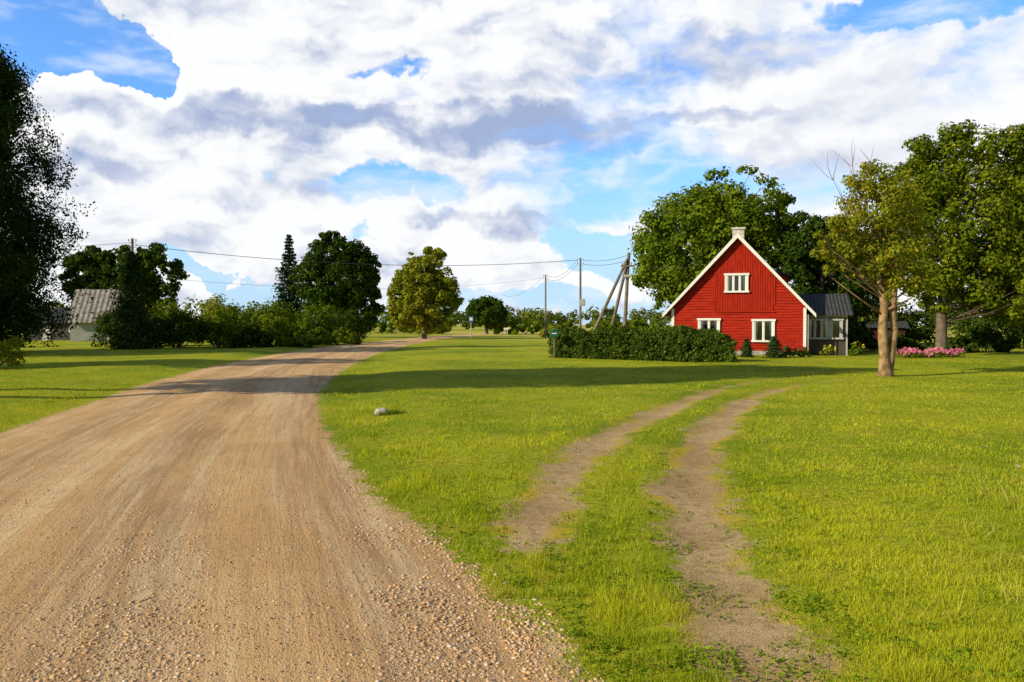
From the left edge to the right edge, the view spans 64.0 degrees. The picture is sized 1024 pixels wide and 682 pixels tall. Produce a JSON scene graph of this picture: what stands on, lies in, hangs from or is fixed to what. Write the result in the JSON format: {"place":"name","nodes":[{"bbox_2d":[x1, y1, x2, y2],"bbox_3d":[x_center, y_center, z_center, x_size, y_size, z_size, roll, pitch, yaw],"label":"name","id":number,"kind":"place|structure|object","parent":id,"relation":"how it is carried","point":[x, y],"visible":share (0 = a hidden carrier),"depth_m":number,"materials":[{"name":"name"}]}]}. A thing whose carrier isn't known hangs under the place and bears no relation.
{"place":"outdoors","nodes":[
{"label":"outdoors","id":0,"kind":"place"},
{"bbox_2d":[23,308,69,340],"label":"barn","id":1,"kind":"structure","parent":0,"point":[67,328],"depth_m":90.12,"materials":[{"name":"grey wood"}]},
{"bbox_2d":[42,325,69,339],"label":"window and door","id":2,"kind":"structure","parent":1,"relation":"in","point":[44,335],"depth_m":89.88,"materials":[{"name":"white paint"}]},
{"bbox_2d":[0,333,693,681],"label":"gravel road","id":3,"kind":"structure","parent":0,"point":[290,411],"depth_m":6.53,"materials":[{"name":"beige gravel"}]},
{"bbox_2d":[0,325,1023,681],"bbox_3d":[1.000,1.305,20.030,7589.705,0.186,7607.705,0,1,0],"label":"ground","id":4,"kind":"structure","parent":0,"point":[492,351],"depth_m":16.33,"materials":[{"name":"green plant"}]},
{"bbox_2d":[0,329,8,347],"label":"shrub","id":5,"kind":"object","parent":4,"relation":"on","point":[1,336],"visible":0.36,"depth_m":48.45,"materials":[{"name":"green plant"}]},
{"bbox_2d":[0,336,26,367],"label":"shrub","id":6,"kind":"object","parent":4,"relation":"on","point":[5,352],"visible":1,"depth_m":31.48,"materials":[{"name":"green plant"}]},
{"bbox_2d":[8,258,44,302],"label":"ash tree","id":7,"kind":"object","parent":4,"relation":"on","point":[33,285],"visible":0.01,"depth_m":106.79,"materials":[{"name":"green plant"}]},
{"bbox_2d":[0,44,106,347],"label":"birch tree","id":8,"kind":"object","parent":4,"relation":"on","point":[22,313],"visible":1,"depth_m":49.24,"materials":[{"name":"green plant"}]},
{"bbox_2d":[65,289,146,340],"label":"weathered wooden shed","id":9,"kind":"object","parent":4,"relation":"on","point":[81,332],"visible":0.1,"depth_m":85.48,"materials":[{"name":"weathered wood"},{"name":"corrugated roof sheet"}]},
{"bbox_2d":[87,305,142,346],"bbox_3d":[-30.480,-1.367,63.938,4.463,4.055,4.381,0,1,0],"label":"shrub","id":10,"kind":"object","parent":4,"relation":"on","point":[104,317],"visible":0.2,"depth_m":62.86,"materials":[{"name":"green plant"}]},
{"bbox_2d":[57,242,189,314],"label":"ash tree","id":11,"kind":"object","parent":4,"relation":"on","point":[97,267],"visible":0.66,"depth_m":109.86,"materials":[{"name":"green plant"}]},
{"bbox_2d":[92,250,164,349],"bbox_3d":[-26.845,-2.430,57.374,5.048,7.878,5.255,0,1,0],"label":"spruce tree","id":12,"kind":"object","parent":4,"relation":"on","point":[131,333],"visible":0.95,"depth_m":56.87,"materials":[{"name":"green plant"}]},
{"bbox_2d":[128,238,136,256],"bbox_3d":[-29.600,-3.634,63.940,0.690,8.700,0.260,0,1,0],"label":"utility pole","id":13,"kind":"object","parent":4,"relation":"on","point":[132,247],"visible":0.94,"depth_m":63.80,"materials":[{"name":"grey wood"}]},
{"bbox_2d":[146,298,198,345],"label":"shrub","id":14,"kind":"object","parent":4,"relation":"on","point":[171,306],"visible":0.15,"depth_m":65.48,"materials":[{"name":"green plant"}]},
{"bbox_2d":[144,309,209,347],"bbox_3d":[-24.546,-0.845,60.039,4.664,2.991,4.292,0,1,0],"label":"shrub","id":15,"kind":"object","parent":4,"relation":"on","point":[182,333],"visible":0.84,"depth_m":59.22,"materials":[{"name":"green plant"}]},
{"bbox_2d":[190,307,252,347],"bbox_3d":[-21.904,-0.969,62.118,5.201,3.253,4.566,0,1,0],"label":"shrub","id":16,"kind":"object","parent":4,"relation":"on","point":[225,329],"visible":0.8,"depth_m":61.07,"materials":[{"name":"green plant"}]},
{"bbox_2d":[194,293,250,344],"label":"shrub","id":17,"kind":"object","parent":4,"relation":"on","point":[227,306],"visible":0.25,"depth_m":67.47,"materials":[{"name":"green plant"}]},
{"bbox_2d":[228,328,274,347],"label":"shrub","id":18,"kind":"object","parent":4,"relation":"on","point":[265,339],"visible":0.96,"depth_m":60.89,"materials":[{"name":"green plant"}]},
{"bbox_2d":[233,297,299,342],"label":"shrub","id":19,"kind":"object","parent":4,"relation":"on","point":[272,311],"visible":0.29,"depth_m":68.43,"materials":[{"name":"green plant"}]},
{"bbox_2d":[236,313,298,346],"bbox_3d":[-18.988,-0.717,63.464,5.117,2.843,4.767,0,1,0],"label":"shrub","id":20,"kind":"object","parent":4,"relation":"on","point":[275,327],"visible":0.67,"depth_m":62.71,"materials":[{"name":"green plant"}]},
{"bbox_2d":[271,234,304,316],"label":"spruce tree","id":21,"kind":"object","parent":4,"relation":"on","point":[293,299],"visible":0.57,"depth_m":119.10,"materials":[{"name":"green plant"}]},
{"bbox_2d":[275,316,330,346],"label":"shrub","id":22,"kind":"object","parent":4,"relation":"on","point":[303,325],"visible":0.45,"depth_m":65.75,"materials":[{"name":"green plant"}]},
{"bbox_2d":[286,332,323,347],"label":"shrub","id":23,"kind":"object","parent":4,"relation":"on","point":[306,340],"visible":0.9,"depth_m":62.82,"materials":[{"name":"green plant"}]},
{"bbox_2d":[293,303,344,344],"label":"shrub","id":24,"kind":"object","parent":4,"relation":"on","point":[328,320],"visible":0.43,"depth_m":71.30,"materials":[{"name":"green plant"}]},
{"bbox_2d":[288,230,386,326],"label":"oak tree","id":25,"kind":"object","parent":4,"relation":"on","point":[357,274],"visible":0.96,"depth_m":107.78,"materials":[{"name":"green plant"}]},
{"bbox_2d":[320,325,361,344],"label":"shrub","id":26,"kind":"object","parent":4,"relation":"on","point":[345,336],"visible":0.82,"depth_m":70.27,"materials":[{"name":"green plant"}]},
{"bbox_2d":[315,307,374,342],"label":"shrub","id":27,"kind":"object","parent":4,"relation":"on","point":[353,319],"visible":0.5,"depth_m":79.36,"materials":[{"name":"green plant"}]},
{"bbox_2d":[374,407,386,414],"bbox_3d":[-2.541,1.387,15.939,0.279,0.185,0.211,0,1,0],"label":"rock","id":28,"kind":"object","parent":4,"relation":"on","point":[380,410],"visible":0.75,"depth_m":15.86,"materials":[{"name":"stone"}]},
{"bbox_2d":[357,315,415,332],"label":"shrub","id":29,"kind":"object","parent":4,"relation":"on","point":[381,326],"visible":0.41,"depth_m":169.91,"materials":[{"name":"green plant"}]},
{"bbox_2d":[369,407,408,415],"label":"grass tuft","id":30,"kind":"object","parent":4,"relation":"on","point":[390,412],"visible":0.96,"depth_m":15.83,"materials":[{"name":"green plant"}]},
{"bbox_2d":[386,246,464,338],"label":"willow tree","id":31,"kind":"object","parent":4,"relation":"on","point":[420,300],"visible":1,"depth_m":98.34,"materials":[{"name":"green plant"}]},
{"bbox_2d":[415,322,451,333],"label":"shrub","id":32,"kind":"object","parent":4,"relation":"on","point":[441,331],"visible":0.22,"depth_m":159.33,"materials":[{"name":"green plant"}]},
{"bbox_2d":[464,295,510,333],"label":"oak tree","id":33,"kind":"object","parent":4,"relation":"on","point":[491,311],"visible":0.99,"depth_m":147.78,"materials":[{"name":"green plant"}]},
{"bbox_2d":[4,291,1004,328],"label":"distant trees","id":34,"kind":"object","parent":4,"relation":"on","point":[532,316],"visible":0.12,"depth_m":270.03,"materials":[{"name":"green plant"}]},
{"bbox_2d":[493,319,541,334],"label":"shrub","id":35,"kind":"object","parent":4,"relation":"on","point":[536,327],"visible":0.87,"depth_m":149.02,"materials":[{"name":"green plant"}]},
{"bbox_2d":[543,274,547,337],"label":"utility pole","id":36,"kind":"object","parent":4,"relation":"on","point":[545,306],"visible":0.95,"depth_m":104.82,"materials":[{"name":"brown wood"}]},
{"bbox_2d":[539,323,560,336],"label":"shrub","id":37,"kind":"object","parent":4,"relation":"on","point":[550,327],"visible":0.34,"depth_m":114.70,"materials":[{"name":"green plant"}]},
{"bbox_2d":[550,329,557,358],"bbox_3d":[2.050,0.193,40.008,0.380,1.521,0.348,0,1,0],"label":"mailbox","id":38,"kind":"object","parent":4,"relation":"on","point":[553,333],"visible":0.93,"depth_m":39.83,"materials":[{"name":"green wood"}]},
{"bbox_2d":[554,319,597,330],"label":"shrub","id":39,"kind":"object","parent":4,"relation":"on","point":[569,323],"visible":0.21,"depth_m":129.98,"materials":[{"name":"green plant"}]},
{"bbox_2d":[577,258,584,326],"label":"utility pole","id":40,"kind":"object","parent":4,"relation":"on","point":[581,302],"visible":0.97,"depth_m":79.84,"materials":[{"name":"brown wood"}]},
{"bbox_2d":[593,252,635,329],"bbox_3d":[7.718,-3.139,65.549,4.095,7.767,2.297,0,1,0],"label":"braced utility pole","id":41,"kind":"object","parent":4,"relation":"on","point":[626,266],"visible":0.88,"depth_m":64.81,"materials":[{"name":"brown wood"}]},
{"bbox_2d":[74,242,706,295],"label":"overhead wires","id":42,"kind":"object","parent":41,"relation":"attached to","point":[381,264],"visible":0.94,"depth_m":71.76,"materials":[{"name":"black metal"}]},
{"bbox_2d":[591,314,649,329],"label":"shrub","id":43,"kind":"object","parent":4,"relation":"on","point":[636,323],"visible":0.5,"depth_m":139.24,"materials":[{"name":"green plant"}]},
{"bbox_2d":[547,324,738,361],"bbox_3d":[5.934,0.154,39.409,10.070,1.939,1.710,1,1,29],"label":"hedge","id":44,"kind":"object","parent":4,"relation":"on","point":[680,343],"visible":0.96,"depth_m":38.56,"materials":[{"name":"green plant"}]},
{"bbox_2d":[638,324,669,330],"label":"shrub","id":45,"kind":"object","parent":4,"relation":"on","point":[654,326],"visible":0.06,"depth_m":60.42,"materials":[{"name":"green plant"}]},
{"bbox_2d":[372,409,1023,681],"bbox_3d":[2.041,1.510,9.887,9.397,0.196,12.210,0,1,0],"label":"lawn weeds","id":46,"kind":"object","parent":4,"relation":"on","point":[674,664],"visible":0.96,"depth_m":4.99,"materials":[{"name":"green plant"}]},
{"bbox_2d":[628,165,820,309],"bbox_3d":[15.764,-6.540,63.791,13.597,14.112,12.762,1,2,43],"label":"ash tree","id":47,"kind":"object","parent":4,"relation":"on","point":[711,216],"visible":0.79,"depth_m":61.62,"materials":[{"name":"green plant"}]},
{"bbox_2d":[739,338,756,357],"bbox_3d":[12.109,0.435,42.297,0.970,1.184,1.058,0,1,0],"label":"dwarf conifer","id":48,"kind":"object","parent":4,"relation":"on","point":[746,348],"visible":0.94,"depth_m":42.09,"materials":[{"name":"green plant"}]},
{"bbox_2d":[733,351,796,355],"bbox_3d":[13.994,0.668,50.420,7.300,0.440,9.265,0,1,17],"label":"foundation","id":49,"kind":"object","parent":4,"relation":"on","point":[755,352],"depth_m":45.67,"materials":[{"name":"concrete"}]},
{"bbox_2d":[671,308,673,326],"bbox_3d":[9.235,-0.654,47.028,0.155,2.420,0.125,0,1,17],"label":"corner board","id":50,"kind":"object","parent":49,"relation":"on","point":[672,316],"visible":0.36,"depth_m":46.96,"materials":[{"name":"white paint"}]},
{"bbox_2d":[803,308,805,346],"bbox_3d":[16.058,-0.612,44.942,0.155,2.420,0.125,0,1,17],"label":"corner board","id":51,"kind":"object","parent":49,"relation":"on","point":[804,327],"visible":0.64,"depth_m":44.88,"materials":[{"name":"white paint"}]},
{"bbox_2d":[761,336,788,357],"bbox_3d":[13.467,0.430,41.879,1.623,1.412,1.483,0,1,0],"label":"dwarf conifer","id":52,"kind":"object","parent":4,"relation":"on","point":[775,349],"visible":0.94,"depth_m":41.73,"materials":[{"name":"green plant"}]},
{"bbox_2d":[781,341,803,356],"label":"rose bush","id":53,"kind":"object","parent":4,"relation":"on","point":[790,353],"visible":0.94,"depth_m":42.52,"materials":[{"name":"green plant"}]},
{"bbox_2d":[798,345,812,356],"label":"rose bush","id":54,"kind":"object","parent":4,"relation":"on","point":[807,353],"visible":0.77,"depth_m":42.73,"materials":[{"name":"green plant"}]},
{"bbox_2d":[768,210,872,309],"bbox_3d":[22.551,-4.469,60.000,7.255,10.239,7.153,0,1,0],"label":"ash tree","id":55,"kind":"object","parent":4,"relation":"on","point":[802,275],"visible":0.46,"depth_m":58.89,"materials":[{"name":"green plant"}]},
{"bbox_2d":[806,317,845,355],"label":"annex walls","id":56,"kind":"structure","parent":4,"relation":"on","point":[815,346],"depth_m":45.89,"materials":[{"name":"grey wood"}]},
{"bbox_2d":[806,318,831,338],"bbox_3d":[17.192,-0.683,45.972,1.420,1.170,0.130,0,1,17],"label":"window frame","id":57,"kind":"object","parent":56,"relation":"attached to","point":[829,326],"visible":0.9,"depth_m":45.92,"materials":[{"name":"white wood"}]},
{"bbox_2d":[809,321,827,336],"bbox_3d":[17.205,-0.674,46.015,1.080,0.910,0.005,0,1,17],"label":"curtain","id":58,"kind":"object","parent":57,"relation":"hanging from","point":[826,325],"visible":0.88,"depth_m":46.11,"materials":[{"name":"white fabric"}]},
{"bbox_2d":[811,321,828,337],"bbox_3d":[17.206,-0.674,46.021,1.100,0.950,0.001,0,1,17],"label":"window interior","id":59,"kind":"object","parent":57,"relation":"attached to","point":[818,327],"depth_m":46.02,"materials":[{"name":"black glass"}]},
{"bbox_2d":[798,294,853,315],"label":"annex roof","id":60,"kind":"structure","parent":56,"relation":"on","point":[829,304],"depth_m":46.90,"materials":[{"name":"grey metal"}]},
{"bbox_2d":[806,316,847,355],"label":"annex trim","id":61,"kind":"structure","parent":56,"relation":"attached to","point":[846,328],"depth_m":45.55,"materials":[{"name":"white wood"}]},
{"bbox_2d":[828,318,843,338],"bbox_3d":[18.081,-0.677,45.700,0.800,1.170,0.130,0,1,17],"label":"window frame","id":62,"kind":"object","parent":56,"relation":"attached to","point":[840,320],"visible":1,"depth_m":45.64,"materials":[{"name":"white wood"}]},
{"bbox_2d":[833,321,838,337],"bbox_3d":[18.096,-0.668,45.749,0.480,0.950,0.001,0,1,17],"label":"window interior","id":63,"kind":"object","parent":62,"relation":"attached to","point":[835,329],"depth_m":45.75,"materials":[{"name":"black glass"}]},
{"bbox_2d":[819,344,836,356],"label":"garden plant","id":64,"kind":"object","parent":4,"relation":"on","point":[830,347],"visible":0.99,"depth_m":43.32,"materials":[{"name":"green plant"}]},
{"bbox_2d":[848,341,864,355],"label":"garden plant","id":65,"kind":"object","parent":4,"relation":"on","point":[857,350],"visible":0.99,"depth_m":44.50,"materials":[{"name":"green plant"}]},
{"bbox_2d":[820,235,903,321],"bbox_3d":[27.421,-4.330,65.891,7.885,9.690,8.079,0,1,0],"label":"ash tree","id":66,"kind":"object","parent":4,"relation":"on","point":[872,300],"visible":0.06,"depth_m":64.70,"materials":[{"name":"green plant"}]},
{"bbox_2d":[847,310,877,344],"bbox_3d":[24.518,-0.844,59.986,5.320,3.086,4.354,-1,1,-30],"label":"shrub","id":67,"kind":"object","parent":4,"relation":"on","point":[852,321],"visible":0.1,"depth_m":59.34,"materials":[{"name":"green plant"}]},
{"bbox_2d":[848,324,877,351],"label":"shrub","id":68,"kind":"object","parent":4,"relation":"on","point":[863,335],"visible":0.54,"depth_m":51.55,"materials":[{"name":"green plant"}]},
{"bbox_2d":[809,137,945,376],"bbox_3d":[12.005,-2.696,27.117,4.480,8.044,3.295,0,1,0],"label":"lawn tree","id":69,"kind":"object","parent":4,"relation":"on","point":[895,203],"visible":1,"depth_m":26.94,"materials":[{"name":"green plant"}]},
{"bbox_2d":[864,321,909,347],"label":"garden shed","id":70,"kind":"structure","parent":4,"relation":"on","point":[902,326],"depth_m":58.16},
{"bbox_2d":[854,300,935,345],"bbox_3d":[28.964,-1.242,62.048,7.462,3.820,5.244,0,1,0],"label":"shrub","id":71,"kind":"object","parent":4,"relation":"on","point":[919,334],"visible":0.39,"depth_m":61.08,"materials":[{"name":"green plant"}]},
{"bbox_2d":[788,455,1023,624],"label":"tall grass","id":72,"kind":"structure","parent":4,"relation":"on","point":[1001,500],"depth_m":6.51,"materials":[{"name":"green plant"}]},
{"bbox_2d":[888,332,925,350],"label":"shrub","id":73,"kind":"object","parent":4,"relation":"on","point":[903,341],"visible":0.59,"depth_m":51.12,"materials":[{"name":"green plant"}]},
{"bbox_2d":[896,347,966,357],"bbox_3d":[21.497,0.623,42.194,3.411,0.660,1.357,0,1,0],"label":"flower bed","id":74,"kind":"object","parent":4,"relation":"on","point":[932,352],"visible":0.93,"depth_m":41.85,"materials":[{"name":"pink plant"}]},
{"bbox_2d":[873,119,1023,350],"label":"maple tree","id":75,"kind":"object","parent":4,"relation":"on","point":[964,259],"visible":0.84,"depth_m":43.21,"materials":[{"name":"green plant"}]},
{"bbox_2d":[929,334,969,350],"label":"shrub","id":76,"kind":"object","parent":4,"relation":"on","point":[958,341],"visible":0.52,"depth_m":49.83,"materials":[{"name":"green plant"}]},
{"bbox_2d":[947,307,1023,347],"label":"shrub","id":77,"kind":"object","parent":4,"relation":"on","point":[964,325],"visible":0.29,"depth_m":57.36,"materials":[{"name":"green plant"}]},
{"bbox_2d":[964,324,1020,352],"bbox_3d":[29.486,-0.124,51.200,3.968,1.936,2.745,0,1,0],"label":"shrub","id":78,"kind":"object","parent":4,"relation":"on","point":[975,341],"visible":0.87,"depth_m":50.37,"materials":[{"name":"green plant"}]},
{"bbox_2d":[965,167,1023,329],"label":"maple tree","id":79,"kind":"object","parent":4,"relation":"on","point":[1019,323],"visible":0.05,"depth_m":44.97,"materials":[{"name":"green plant"}]},
{"bbox_2d":[997,326,1023,347],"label":"shrub","id":80,"kind":"object","parent":4,"relation":"on","point":[1005,330],"visible":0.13,"depth_m":60.04,"materials":[{"name":"green plant"}]},
{"bbox_2d":[0,0,1023,324],"label":"sky","id":81,"kind":"structure","parent":0,"point":[483,133],"materials":[{"name":"white"}]},
{"bbox_2d":[472,375,813,569],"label":"dirt track","id":82,"kind":"structure","parent":0,"point":[546,496],"depth_m":9.17,"materials":[{"name":"brown soil"}]},
{"bbox_2d":[625,376,887,681],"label":"dirt track","id":83,"kind":"structure","parent":0,"point":[702,449],"depth_m":6.14,"materials":[{"name":"brown soil"}]},
{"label":"walls","id":84,"kind":"object","parent":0,"visible":0},
{"bbox_2d":[664,282,695,316],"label":"roof slope","id":85,"kind":"structure","parent":84,"relation":"attached to","point":[668,313],"depth_m":47.54,"materials":[{"name":"wood"}]},
{"bbox_2d":[662,233,737,317],"bbox_3d":[10.569,-3.673,46.191,4.130,4.710,0.042,0,1,17],"label":"bargeboard","id":86,"kind":"object","parent":85,"relation":"attached to","point":[724,249],"visible":1,"depth_m":46.10,"materials":[{"name":"white paint"}]},
{"bbox_2d":[672,240,805,350],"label":"gable boards","id":87,"kind":"object","parent":84,"relation":"attached to","point":[693,303],"visible":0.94,"depth_m":45.89,"materials":[{"name":"red wood"}]},
{"bbox_2d":[697,318,720,330],"bbox_3d":[11.139,-0.690,46.353,1.320,1.200,0.130,0,1,17],"label":"window frame","id":88,"kind":"object","parent":87,"relation":"attached to","point":[708,319],"visible":0.56,"depth_m":46.33,"materials":[{"name":"white wood"}]},
{"bbox_2d":[701,320,716,329],"bbox_3d":[11.153,-0.681,46.402,1.000,0.980,0.001,0,1,17],"label":"window interior","id":89,"kind":"object","parent":88,"relation":"in","point":[705,324],"depth_m":46.38,"materials":[{"name":"black glass"}]},
{"bbox_2d":[701,321,716,329],"bbox_3d":[11.152,-0.681,46.397,0.980,0.940,0.005,0,1,17],"label":"curtain","id":90,"kind":"object","parent":88,"relation":"hanging from","point":[715,323],"visible":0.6,"depth_m":46.30,"materials":[{"name":"white fabric"}]},
{"bbox_2d":[751,319,775,341],"bbox_3d":[13.960,-0.583,45.492,1.300,1.280,0.130,0,1,17],"label":"window frame","id":91,"kind":"object","parent":87,"relation":"attached to","point":[763,329],"visible":0.88,"depth_m":45.48,"materials":[{"name":"white wood"}]},
{"bbox_2d":[755,321,769,339],"bbox_3d":[13.975,-0.574,45.541,0.980,1.060,0.001,0,1,17],"label":"window interior","id":92,"kind":"object","parent":91,"relation":"in","point":[759,335],"depth_m":45.56,"materials":[{"name":"black glass"}]},
{"bbox_2d":[755,321,770,339],"bbox_3d":[13.973,-0.574,45.536,0.960,1.020,0.008,0,1,17],"label":"curtain","id":93,"kind":"object","parent":91,"relation":"hanging from","point":[756,326],"visible":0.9,"depth_m":45.63,"materials":[{"name":"white fabric"}]},
{"bbox_2d":[715,238,774,310],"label":"attic boards","id":94,"kind":"object","parent":84,"relation":"attached to","point":[737,258],"visible":1,"depth_m":45.76,"materials":[{"name":"red wood"}]},
{"bbox_2d":[724,273,748,292],"bbox_3d":[12.563,-3.251,45.830,1.370,1.080,0.130,0,1,17],"label":"window frame","id":95,"kind":"object","parent":94,"relation":"attached to","point":[726,275],"visible":1,"depth_m":45.83,"materials":[{"name":"white wood"}]},
{"bbox_2d":[728,276,744,290],"bbox_3d":[12.576,-3.241,45.873,1.030,0.820,0.008,0,1,17],"label":"curtain","id":96,"kind":"object","parent":95,"relation":"hanging from","point":[729,278],"visible":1,"depth_m":45.97,"materials":[{"name":"grey fabric"}]},
{"bbox_2d":[730,275,744,290],"bbox_3d":[12.578,-3.241,45.879,1.050,0.860,0.001,0,1,17],"label":"window interior","id":97,"kind":"object","parent":95,"relation":"in","point":[736,282],"depth_m":45.87,"materials":[{"name":"grey glass"}]},
{"bbox_2d":[714,263,774,312],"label":"attic trim","id":98,"kind":"structure","parent":94,"relation":"attached to","point":[730,311],"depth_m":46.19,"materials":[{"name":"red wood"}]},
{"bbox_2d":[807,314,808,350],"bbox_3d":[16.207,-0.374,44.809,0.065,2.150,0.065,0,1,-5],"label":"downpipe","id":99,"kind":"object","parent":84,"relation":"attached to","point":[808,332],"visible":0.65,"depth_m":44.78,"materials":[{"name":"metal"}]},
{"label":"roof slope","id":100,"kind":"object","parent":84,"relation":"attached to","visible":0},
{"bbox_2d":[731,227,744,238],"bbox_3d":[13.008,-5.996,47.061,0.760,1.000,0.770,0,1,17],"label":"chimney","id":101,"kind":"object","parent":100,"relation":"on","point":[738,230],"visible":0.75,"depth_m":46.73,"materials":[{"name":"paint"}]},
{"bbox_2d":[738,234,815,316],"bbox_3d":[14.518,-3.649,44.984,4.130,4.710,0.042,0,1,17],"label":"bargeboard","id":102,"kind":"object","parent":100,"relation":"attached to","point":[751,249],"visible":1,"depth_m":45.01,"materials":[{"name":"white paint"}]},
{"bbox_2d":[776,272,787,283],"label":"dormer wall","id":103,"kind":"structure","parent":100,"relation":"on","point":[784,277],"depth_m":48.43,"materials":[{"name":"red wood"}]},
{"bbox_2d":[773,269,791,279],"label":"dormer roof","id":104,"kind":"structure","parent":103,"relation":"on","point":[786,274],"depth_m":48.32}
]}

